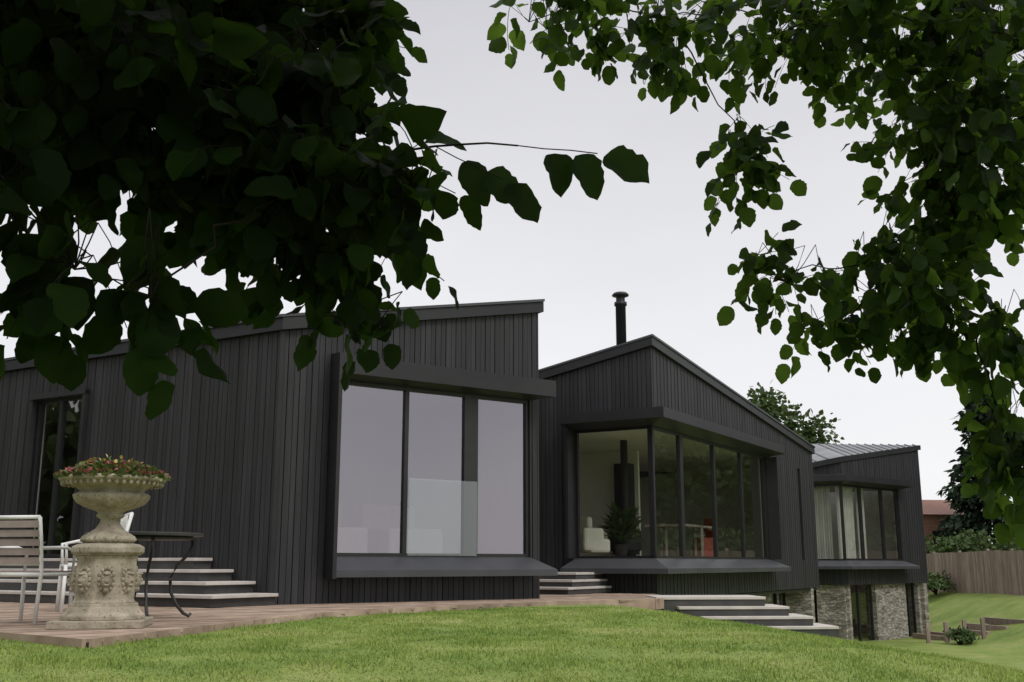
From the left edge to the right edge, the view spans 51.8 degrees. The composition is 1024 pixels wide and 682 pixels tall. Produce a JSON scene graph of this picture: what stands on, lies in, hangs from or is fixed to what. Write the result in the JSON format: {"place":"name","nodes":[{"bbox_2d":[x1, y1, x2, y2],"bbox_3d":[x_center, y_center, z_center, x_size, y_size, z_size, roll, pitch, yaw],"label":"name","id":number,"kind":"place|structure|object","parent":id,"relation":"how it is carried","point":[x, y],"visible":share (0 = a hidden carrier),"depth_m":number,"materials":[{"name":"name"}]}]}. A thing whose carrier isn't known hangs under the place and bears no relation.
{"place":"outdoors","nodes":[
{"label":"outdoors","id":0,"kind":"place"},
{"bbox_2d":[324,352,343,578],"bbox_3d":[-2.665,1.815,15.741,0.253,3.390,0.455,0,-12,0],"label":"window fin","id":1,"kind":"object","parent":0,"point":[331,529],"depth_m":15.64,"materials":[{"name":"black metal"}]},
{"bbox_2d":[274,313,539,604],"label":"block front cladding","id":2,"kind":"structure","parent":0,"point":[505,344],"depth_m":16.14,"materials":[{"name":"black wood"}]},
{"bbox_2d":[336,557,557,576],"bbox_3d":[-0.990,3.539,16.521,3.506,0.300,2.631,0,-12,0],"label":"window sill","id":3,"kind":"structure","parent":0,"point":[427,566],"depth_m":16.43,"materials":[{"name":"grey metal"}]},
{"bbox_2d":[374,400,522,553],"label":"interior wall","id":4,"kind":"structure","parent":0,"point":[434,468],"depth_m":20.00,"materials":[{"name":"white paint"}]},
{"bbox_2d":[0,592,1023,681],"bbox_3d":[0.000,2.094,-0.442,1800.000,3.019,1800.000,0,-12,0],"label":"lawn ground","id":5,"kind":"structure","parent":0,"point":[1004,647],"depth_m":8.07,"materials":[{"name":"green plant"}]},
{"bbox_2d":[0,0,649,419],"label":"hazel tree","id":6,"kind":"object","parent":5,"relation":"on","point":[250,154],"visible":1,"depth_m":1.94,"materials":[{"name":"green plant"}]},
{"bbox_2d":[0,593,663,647],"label":"timber deck","id":7,"kind":"structure","parent":5,"relation":"on","point":[168,621],"depth_m":12.67,"materials":[{"name":"brown wood"}]},
{"bbox_2d":[0,515,75,624],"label":"garden chair","id":8,"kind":"object","parent":7,"relation":"on","point":[9,547],"visible":0.91,"depth_m":10.32,"materials":[{"name":"white paint"}]},
{"bbox_2d":[55,512,133,612],"bbox_3d":[-5.249,2.768,13.240,0.776,1.215,0.686,6,-13,-26],"label":"garden chair","id":9,"kind":"object","parent":7,"relation":"on","point":[125,522],"visible":0.45,"depth_m":13.20,"materials":[{"name":"white paint"}]},
{"bbox_2d":[46,454,172,629],"bbox_3d":[-3.834,1.885,10.029,1.105,1.614,1.086,0,-12,0],"label":"stone garden urn","id":10,"kind":"object","parent":7,"relation":"on","point":[104,579],"visible":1,"depth_m":9.78,"materials":[{"name":"beige stone"}]},
{"bbox_2d":[0,558,277,607],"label":"entrance steps","id":11,"kind":"structure","parent":7,"relation":"on","point":[198,582],"depth_m":15.10,"materials":[{"name":"concrete"}]},
{"bbox_2d":[5,331,279,556],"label":"exterior wall","id":12,"kind":"structure","parent":7,"relation":"on","point":[43,426],"depth_m":18.51,"materials":[{"name":"black wood"}]},
{"bbox_2d":[32,404,46,547],"bbox_3d":[-8.912,2.699,18.862,10.850,4.170,6.567,0,-12,0],"label":"block side lining","id":13,"kind":"object","parent":12,"relation":"attached to","point":[40,464],"visible":0.04,"depth_m":18.61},
{"bbox_2d":[15,388,89,556],"bbox_3d":[-7.841,2.271,18.067,1.510,2.820,0.220,-7,-14,30],"label":"door surround","id":14,"kind":"object","parent":12,"relation":"attached to","point":[34,398],"visible":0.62,"depth_m":18.21,"materials":[{"name":"black metal"}]},
{"bbox_2d":[24,396,81,556],"bbox_3d":[-7.804,2.332,18.115,1.202,2.720,0.775,0,-12,0],"label":"glazed door frame","id":15,"kind":"object","parent":12,"relation":"attached to","point":[63,402],"visible":0.56,"depth_m":18.28,"materials":[{"name":"black metal"}]},
{"bbox_2d":[0,331,280,592],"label":"block side cladding","id":16,"kind":"structure","parent":12,"relation":"attached to","point":[207,444],"depth_m":16.35,"materials":[{"name":"black wood"}]},
{"bbox_2d":[5,302,543,371],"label":"roof","id":17,"kind":"structure","parent":12,"relation":"on","point":[277,325],"depth_m":17.56,"materials":[{"name":"black metal"}]},
{"bbox_2d":[4,299,544,360],"bbox_3d":[-7.060,0.691,23.014,15.291,1.085,14.680,0,-12,0],"label":"roof capping","id":18,"kind":"object","parent":17,"relation":"attached to","point":[405,308],"visible":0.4,"depth_m":17.59,"materials":[{"name":"black metal"}]},
{"bbox_2d":[84,532,203,617],"bbox_3d":[-3.980,2.521,11.323,1.230,0.900,1.230,0,-12,0],"label":"bistro table","id":19,"kind":"object","parent":7,"relation":"on","point":[152,537],"visible":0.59,"depth_m":11.08,"materials":[{"name":"metal"}]},
{"bbox_2d":[540,572,611,593],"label":"terrace steps","id":20,"kind":"structure","parent":7,"relation":"on","point":[575,582],"depth_m":20.65,"materials":[{"name":"concrete"}]},
{"bbox_3d":[-6.933,4.479,21.412,14.208,0.100,12.250,0,-12,0],"label":"floor block","id":21,"kind":"object","parent":7,"relation":"on","visible":0},
{"bbox_2d":[34,418,79,557],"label":"hall wall","id":22,"kind":"structure","parent":21,"relation":"on","point":[65,506],"depth_m":21.97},
{"bbox_2d":[46,385,480,422],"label":"ceiling block","id":23,"kind":"structure","parent":22,"relation":"on","point":[367,404],"depth_m":20.13,"materials":[{"name":"paint"}]},
{"bbox_2d":[339,420,375,526],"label":"partition block","id":24,"kind":"structure","parent":21,"relation":"on","point":[357,465],"depth_m":22.32,"materials":[{"name":"paint"}]},
{"bbox_2d":[337,503,442,552],"bbox_3d":[-2.636,3.326,18.539,2.600,0.950,1.250,8,-15,-35],"label":"sofa","id":25,"kind":"object","parent":21,"relation":"on","point":[376,529],"visible":0.35,"depth_m":18.52,"materials":[{"name":"fabric"}]},
{"bbox_2d":[277,329,529,597],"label":"exterior wall","id":26,"kind":"structure","parent":5,"relation":"on","point":[308,459],"depth_m":15.95,"materials":[{"name":"black wood"}]},
{"bbox_2d":[269,330,285,592],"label":"corner trim","id":27,"kind":"structure","parent":26,"relation":"attached to","point":[277,465],"depth_m":15.41,"materials":[{"name":"black metal"}]},
{"bbox_2d":[337,381,528,556],"bbox_3d":[-1.250,2.135,17.084,3.076,2.680,2.258,0,-12,0],"label":"picture window frame","id":28,"kind":"object","parent":26,"relation":"attached to","point":[469,491],"visible":0.71,"depth_m":17.36,"materials":[{"name":"black metal"}]},
{"bbox_2d":[343,354,555,399],"bbox_3d":[-0.990,0.584,17.145,3.506,0.380,2.631,0,-12,0],"label":"window hood","id":29,"kind":"object","parent":26,"relation":"attached to","point":[417,375],"depth_m":17.09,"materials":[{"name":"black metal"}]},
{"bbox_2d":[554,362,650,579],"bbox_3d":[-0.359,3.028,23.469,7.599,5.170,0.160,-7,-14,30],"label":"gable left structure","id":30,"kind":"object","parent":5,"relation":"on","point":[575,473],"visible":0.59,"depth_m":22.27,"materials":[{"name":"black wood"}]},
{"bbox_2d":[539,347,655,593],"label":"exterior wall","id":31,"kind":"structure","parent":30,"relation":"attached to","point":[600,381],"depth_m":22.44,"materials":[{"name":"black wood"}]},
{"bbox_2d":[645,595,838,637],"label":"garden steps","id":32,"kind":"structure","parent":5,"relation":"on","point":[752,609],"depth_m":17.80,"materials":[{"name":"concrete"}]},
{"bbox_2d":[487,0,1023,549],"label":"hazel tree","id":33,"kind":"object","parent":5,"relation":"on","point":[957,134],"visible":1,"depth_m":3.59,"materials":[{"name":"green plant"}]},
{"bbox_2d":[754,594,771,603],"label":"gable stone wall","id":34,"kind":"structure","parent":5,"relation":"on","point":[768,599],"depth_m":29.12,"materials":[{"name":"grey stone"}]},
{"bbox_2d":[773,593,785,605],"bbox_3d":[7.568,8.149,30.162,0.090,2.074,1.900,-7,-14,30],"label":"gable opening frame","id":35,"kind":"object","parent":34,"relation":"attached to","point":[775,599],"depth_m":30.68,"materials":[{"name":"black metal"}]},
{"bbox_2d":[747,381,844,443],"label":"ash tree","id":36,"kind":"object","parent":5,"relation":"on","point":[773,409],"visible":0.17,"depth_m":56.90,"materials":[{"name":"green plant"}]},
{"bbox_2d":[781,588,814,622],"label":"gable end stone wall","id":37,"kind":"structure","parent":5,"relation":"on","point":[801,602],"depth_m":30.83,"materials":[{"name":"grey stone"}]},
{"bbox_2d":[779,585,857,632],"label":"partition","id":38,"kind":"object","parent":5,"relation":"on","point":[853,606],"visible":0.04,"depth_m":42.59,"materials":[{"name":"black"}]},
{"bbox_2d":[816,585,853,640],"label":"end side stone wall","id":39,"kind":"structure","parent":5,"relation":"on","point":[827,610],"depth_m":37.34,"materials":[{"name":"grey stone"}]},
{"bbox_2d":[772,583,929,633],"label":"end right stone wall","id":40,"kind":"structure","parent":5,"relation":"on","point":[864,608],"depth_m":42.32,"materials":[{"name":"grey stone"}]},
{"bbox_2d":[812,445,920,466],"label":"end roof slab","id":41,"kind":"structure","parent":40,"relation":"on","point":[860,456],"depth_m":39.09,"materials":[{"name":"black metal"}]},
{"bbox_2d":[814,486,833,558],"bbox_3d":[11.045,6.608,38.249,1.100,2.630,0.136,-7,-14,29],"label":"curtain","id":42,"kind":"object","parent":41,"relation":"hanging from","point":[823,523],"visible":0.47,"depth_m":38.11,"materials":[{"name":"fabric"}]},
{"bbox_2d":[835,486,855,558],"bbox_3d":[12.062,6.582,38.129,1.100,2.630,0.136,11,-16,-42],"label":"curtain","id":43,"kind":"object","parent":41,"relation":"hanging from","point":[849,522],"visible":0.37,"depth_m":38.16,"materials":[{"name":"fabric"}]},
{"bbox_2d":[854,488,866,558],"bbox_3d":[12.856,6.740,38.874,0.501,2.630,0.136,11,-16,-41],"label":"curtain","id":44,"kind":"object","parent":41,"relation":"hanging from","point":[857,521],"visible":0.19,"depth_m":38.82,"materials":[{"name":"fabric"}]},
{"bbox_2d":[812,443,917,461],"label":"end roof zinc","id":45,"kind":"object","parent":41,"relation":"on","point":[824,451],"visible":0.47,"depth_m":40.50,"materials":[{"name":"grey metal"}]},
{"bbox_2d":[836,583,922,640],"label":"end stone wall","id":46,"kind":"structure","parent":5,"relation":"on","point":[890,616],"depth_m":39.02,"materials":[{"name":"grey stone"}]},
{"bbox_2d":[855,584,874,641],"bbox_3d":[12.478,9.789,37.931,1.470,2.074,1.414,0,-12,0],"label":"end opening frame","id":47,"kind":"object","parent":46,"relation":"attached to","point":[858,613],"visible":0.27,"depth_m":38.09,"materials":[{"name":"black metal"}]},
{"bbox_2d":[905,583,916,636],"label":"end opening frame","id":48,"kind":"object","parent":46,"relation":"attached to","point":[913,609],"visible":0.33,"depth_m":40.66,"materials":[{"name":"black metal"}]},
{"bbox_2d":[927,569,955,594],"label":"shrub","id":49,"kind":"object","parent":5,"relation":"on","point":[935,583],"visible":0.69,"depth_m":47.39,"materials":[{"name":"green plant"}]},
{"bbox_2d":[922,500,982,553],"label":"brick outbuilding","id":50,"kind":"structure","parent":5,"relation":"on","point":[935,512],"depth_m":63.06,"materials":[{"name":"brick"}]},
{"bbox_2d":[932,531,946,544],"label":"window","id":51,"kind":"structure","parent":50,"relation":"in","point":[933,532],"depth_m":62.75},
{"bbox_2d":[940,625,979,644],"bbox_3d":[15.544,10.139,36.287,1.204,0.710,1.092,9,-15,-37],"label":"shrub","id":52,"kind":"object","parent":5,"relation":"on","point":[963,635],"visible":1,"depth_m":36.20,"materials":[{"name":"green plant"}]},
{"bbox_2d":[912,617,1023,642],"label":"timber garden steps","id":53,"kind":"structure","parent":5,"relation":"on","point":[983,626],"depth_m":37.43,"materials":[{"name":"brown wood"}]},
{"bbox_2d":[925,528,1023,553],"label":"hedge","id":54,"kind":"object","parent":5,"relation":"on","point":[963,544],"visible":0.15,"depth_m":53.87,"materials":[{"name":"green plant"}]},
{"bbox_2d":[926,548,1023,594],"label":"timber fence","id":55,"kind":"object","parent":5,"relation":"on","point":[994,571],"visible":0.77,"depth_m":45.19,"materials":[{"name":"brown wood"}]},
{"bbox_2d":[935,390,1023,548],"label":"conifer tree","id":56,"kind":"object","parent":5,"relation":"on","point":[975,504],"visible":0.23,"depth_m":60.48,"materials":[{"name":"green plant"}]},
{"bbox_2d":[0,0,1023,543],"label":"sky","id":57,"kind":"structure","parent":0,"point":[648,242],"materials":[{"name":"white"}]},
{"bbox_2d":[579,429,758,471],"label":"living ceiling","id":58,"kind":"structure","parent":0,"point":[696,456],"depth_m":27.38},
{"bbox_2d":[723,588,816,594],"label":"soffit","id":59,"kind":"structure","parent":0,"point":[774,592],"depth_m":27.65,"materials":[{"name":"black metal"}]},
{"bbox_2d":[650,377,803,559],"bbox_3d":[5.960,3.737,26.828,6.436,5.170,10.842,0,-12,0],"label":"gable front structure","id":60,"kind":"object","parent":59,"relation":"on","point":[762,501],"visible":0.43,"depth_m":28.05,"materials":[{"name":"black wood"}]},
{"bbox_2d":[575,426,656,557],"bbox_3d":[2.142,3.156,21.922,1.780,2.680,0.090,-7,-14,30],"label":"corner window left frame","id":61,"kind":"object","parent":60,"relation":"attached to","point":[578,548],"visible":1,"depth_m":22.10,"materials":[{"name":"black metal"}]},
{"bbox_2d":[559,406,784,456],"bbox_3d":[4.177,2.314,25.341,2.370,0.380,8.549,-7,-14,30],"label":"corner window hood","id":62,"kind":"object","parent":60,"relation":"attached to","point":[662,417],"visible":1,"depth_m":22.25,"materials":[{"name":"black metal"}]},
{"bbox_2d":[565,429,782,558],"bbox_3d":[4.092,3.809,25.018,0.310,2.680,8.418,-11,-16,43],"label":"corner window fin","id":63,"kind":"object","parent":60,"relation":"attached to","point":[774,508],"visible":1,"depth_m":27.61,"materials":[{"name":"black metal"}]},
{"bbox_2d":[560,558,791,573],"bbox_3d":[4.177,5.269,24.717,2.370,0.300,8.549,-7,-14,30],"label":"corner window sill","id":64,"kind":"structure","parent":60,"relation":"attached to","point":[639,565],"depth_m":21.62,"materials":[{"name":"grey metal"}]},
{"bbox_2d":[539,336,814,477],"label":"gable roof","id":65,"kind":"structure","parent":60,"relation":"on","point":[669,353],"depth_m":23.15,"materials":[{"name":"black metal"}]},
{"bbox_2d":[612,291,628,344],"bbox_3d":[2.662,0.172,25.604,0.420,2.800,0.420,0,-12,0],"label":"chimney flue","id":66,"kind":"object","parent":65,"relation":"on","point":[620,304],"visible":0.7,"depth_m":25.67,"materials":[{"name":"black metal"}]},
{"bbox_2d":[539,334,814,447],"bbox_3d":[2.797,2.309,28.840,13.053,1.965,14.524,0,-12,0],"label":"gable roof capping","id":67,"kind":"object","parent":65,"relation":"attached to","point":[688,360],"visible":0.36,"depth_m":23.16,"materials":[{"name":"black metal"}]},
{"bbox_2d":[647,426,769,558],"bbox_3d":[4.783,3.748,24.729,0.090,2.680,7.739,-7,-14,30],"label":"window","id":68,"kind":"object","parent":60,"relation":"attached to","point":[680,497],"visible":0.94,"depth_m":24.33,"materials":[{"name":"black metal"}]},
{"bbox_2d":[650,347,819,594],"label":"gable front cladding","id":69,"kind":"structure","parent":60,"relation":"attached to","point":[675,386],"depth_m":26.84,"materials":[{"name":"black wood"}]},
{"bbox_2d":[758,459,763,556],"bbox_3d":[5.875,3.804,26.864,6.147,5.054,10.481,0,-12,0],"label":"gable front lining","id":70,"kind":"object","parent":60,"relation":"attached to","point":[761,507],"visible":0.11,"depth_m":28.05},
{"bbox_2d":[797,469,802,559],"bbox_3d":[8.320,5.027,30.638,0.204,2.620,0.261,0,-12,0],"label":"slot window frame","id":71,"kind":"object","parent":60,"relation":"attached to","point":[800,514],"visible":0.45,"depth_m":30.70,"materials":[{"name":"black metal"}]},
{"bbox_2d":[814,484,846,559],"bbox_3d":[11.097,6.539,37.949,1.512,2.680,0.936,0,-12,0],"label":"end window left frame","id":72,"kind":"object","parent":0,"point":[843,517],"visible":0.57,"depth_m":37.63,"materials":[{"name":"black metal"}]},
{"bbox_2d":[813,462,847,584],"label":"exterior wall","id":73,"kind":"structure","parent":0,"point":[830,573],"depth_m":37.44,"materials":[{"name":"black wood"}]},
{"bbox_2d":[829,486,882,491],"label":"end ceiling","id":74,"kind":"structure","parent":0,"point":[831,488],"depth_m":41.84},
{"bbox_2d":[830,491,896,558],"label":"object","id":75,"kind":"object","parent":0,"point":[872,526],"visible":0.21,"depth_m":42.97,"materials":[{"name":"clear glass"}]},
{"bbox_2d":[813,473,913,489],"bbox_3d":[12.709,5.194,38.986,5.516,0.380,3.418,0,-12,0],"label":"end window hood","id":76,"kind":"object","parent":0,"point":[840,478],"visible":0.77,"depth_m":38.13,"materials":[{"name":"black metal"}]},
{"bbox_2d":[818,560,919,568],"bbox_3d":[12.709,8.149,38.362,5.516,0.300,3.418,0,-12,0],"label":"end window sill","id":77,"kind":"structure","parent":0,"point":[839,564],"depth_m":37.53,"materials":[{"name":"grey metal"}]},
{"bbox_2d":[839,484,901,560],"bbox_3d":[13.275,6.749,38.942,3.095,2.680,2.971,0,-12,0],"label":"end window front frame","id":78,"kind":"object","parent":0,"point":[861,530],"visible":1,"depth_m":38.88,"materials":[{"name":"black metal"}]},
{"bbox_2d":[840,453,901,581],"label":"exterior wall","id":79,"kind":"structure","parent":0,"point":[895,518],"depth_m":40.35,"materials":[{"name":"black wood"}]},
{"bbox_2d":[840,450,927,584],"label":"end block front cladding","id":80,"kind":"structure","parent":79,"relation":"attached to","point":[902,466],"depth_m":40.58,"materials":[{"name":"black wood"}]},
{"bbox_2d":[892,491,897,558],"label":"end block front lining","id":81,"kind":"object","parent":79,"relation":"attached to","point":[895,525],"visible":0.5,"depth_m":40.43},
{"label":"living room floor","id":82,"kind":"structure","parent":0,"visible":0},
{"bbox_2d":[580,517,609,552],"bbox_3d":[1.824,4.343,23.577,0.709,0.800,0.869,0,-12,0],"label":"armchair inside","id":83,"kind":"object","parent":82,"relation":"on","point":[594,540],"visible":0.89,"depth_m":23.25,"materials":[{"name":"fabric"}]},
{"bbox_2d":[614,544,628,555],"bbox_3d":[2.481,4.782,23.910,0.340,0.320,0.340,0,-12,0],"label":"plant pot inside","id":84,"kind":"object","parent":82,"relation":"on","point":[621,549],"visible":0.79,"depth_m":23.80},
{"bbox_2d":[598,502,644,542],"bbox_3d":[2.500,4.134,24.057,1.190,0.996,1.150,0,-12,0],"label":"potted plant","id":85,"kind":"object","parent":84,"relation":"in","point":[621,527],"visible":0.98,"depth_m":23.85,"materials":[{"name":"green plant"}]},
{"bbox_2d":[614,463,635,555],"bbox_3d":[1.821,4.503,27.673,2.900,2.420,0.390,-7,-14,30],"label":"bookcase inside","id":86,"kind":"object","parent":82,"relation":"on","point":[617,488],"visible":0.11,"depth_m":27.07,"materials":[{"name":"brown wood"}]},
{"bbox_2d":[610,440,641,555],"bbox_3d":[2.662,3.714,24.856,0.740,2.800,0.740,0,-12,0],"label":"wood stove","id":87,"kind":"object","parent":82,"relation":"on","point":[634,546],"visible":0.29,"depth_m":24.80,"materials":[{"name":"metal"}]},
{"bbox_2d":[579,451,762,556],"bbox_3d":[2.922,4.828,30.061,11.792,2.770,10.406,0,-12,0],"label":"living partition","id":88,"kind":"object","parent":82,"relation":"on","point":[596,470],"visible":0.29,"depth_m":32.77,"materials":[{"name":"white paint"}]},
{"bbox_2d":[644,524,711,555],"bbox_3d":[3.965,4.721,24.702,1.318,0.785,2.008,-5,-13,21],"label":"dining table inside","id":89,"kind":"object","parent":82,"relation":"on","point":[675,526],"visible":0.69,"depth_m":24.16,"materials":[{"name":"brown wood"}]},
{"bbox_2d":[693,518,713,556],"bbox_3d":[5.013,5.114,27.372,0.546,1.000,0.530,6,-14,-28],"label":"red chair inside","id":90,"kind":"object","parent":82,"relation":"on","point":[708,542],"visible":0.52,"depth_m":27.13,"materials":[{"name":"fabric"}]}
]}

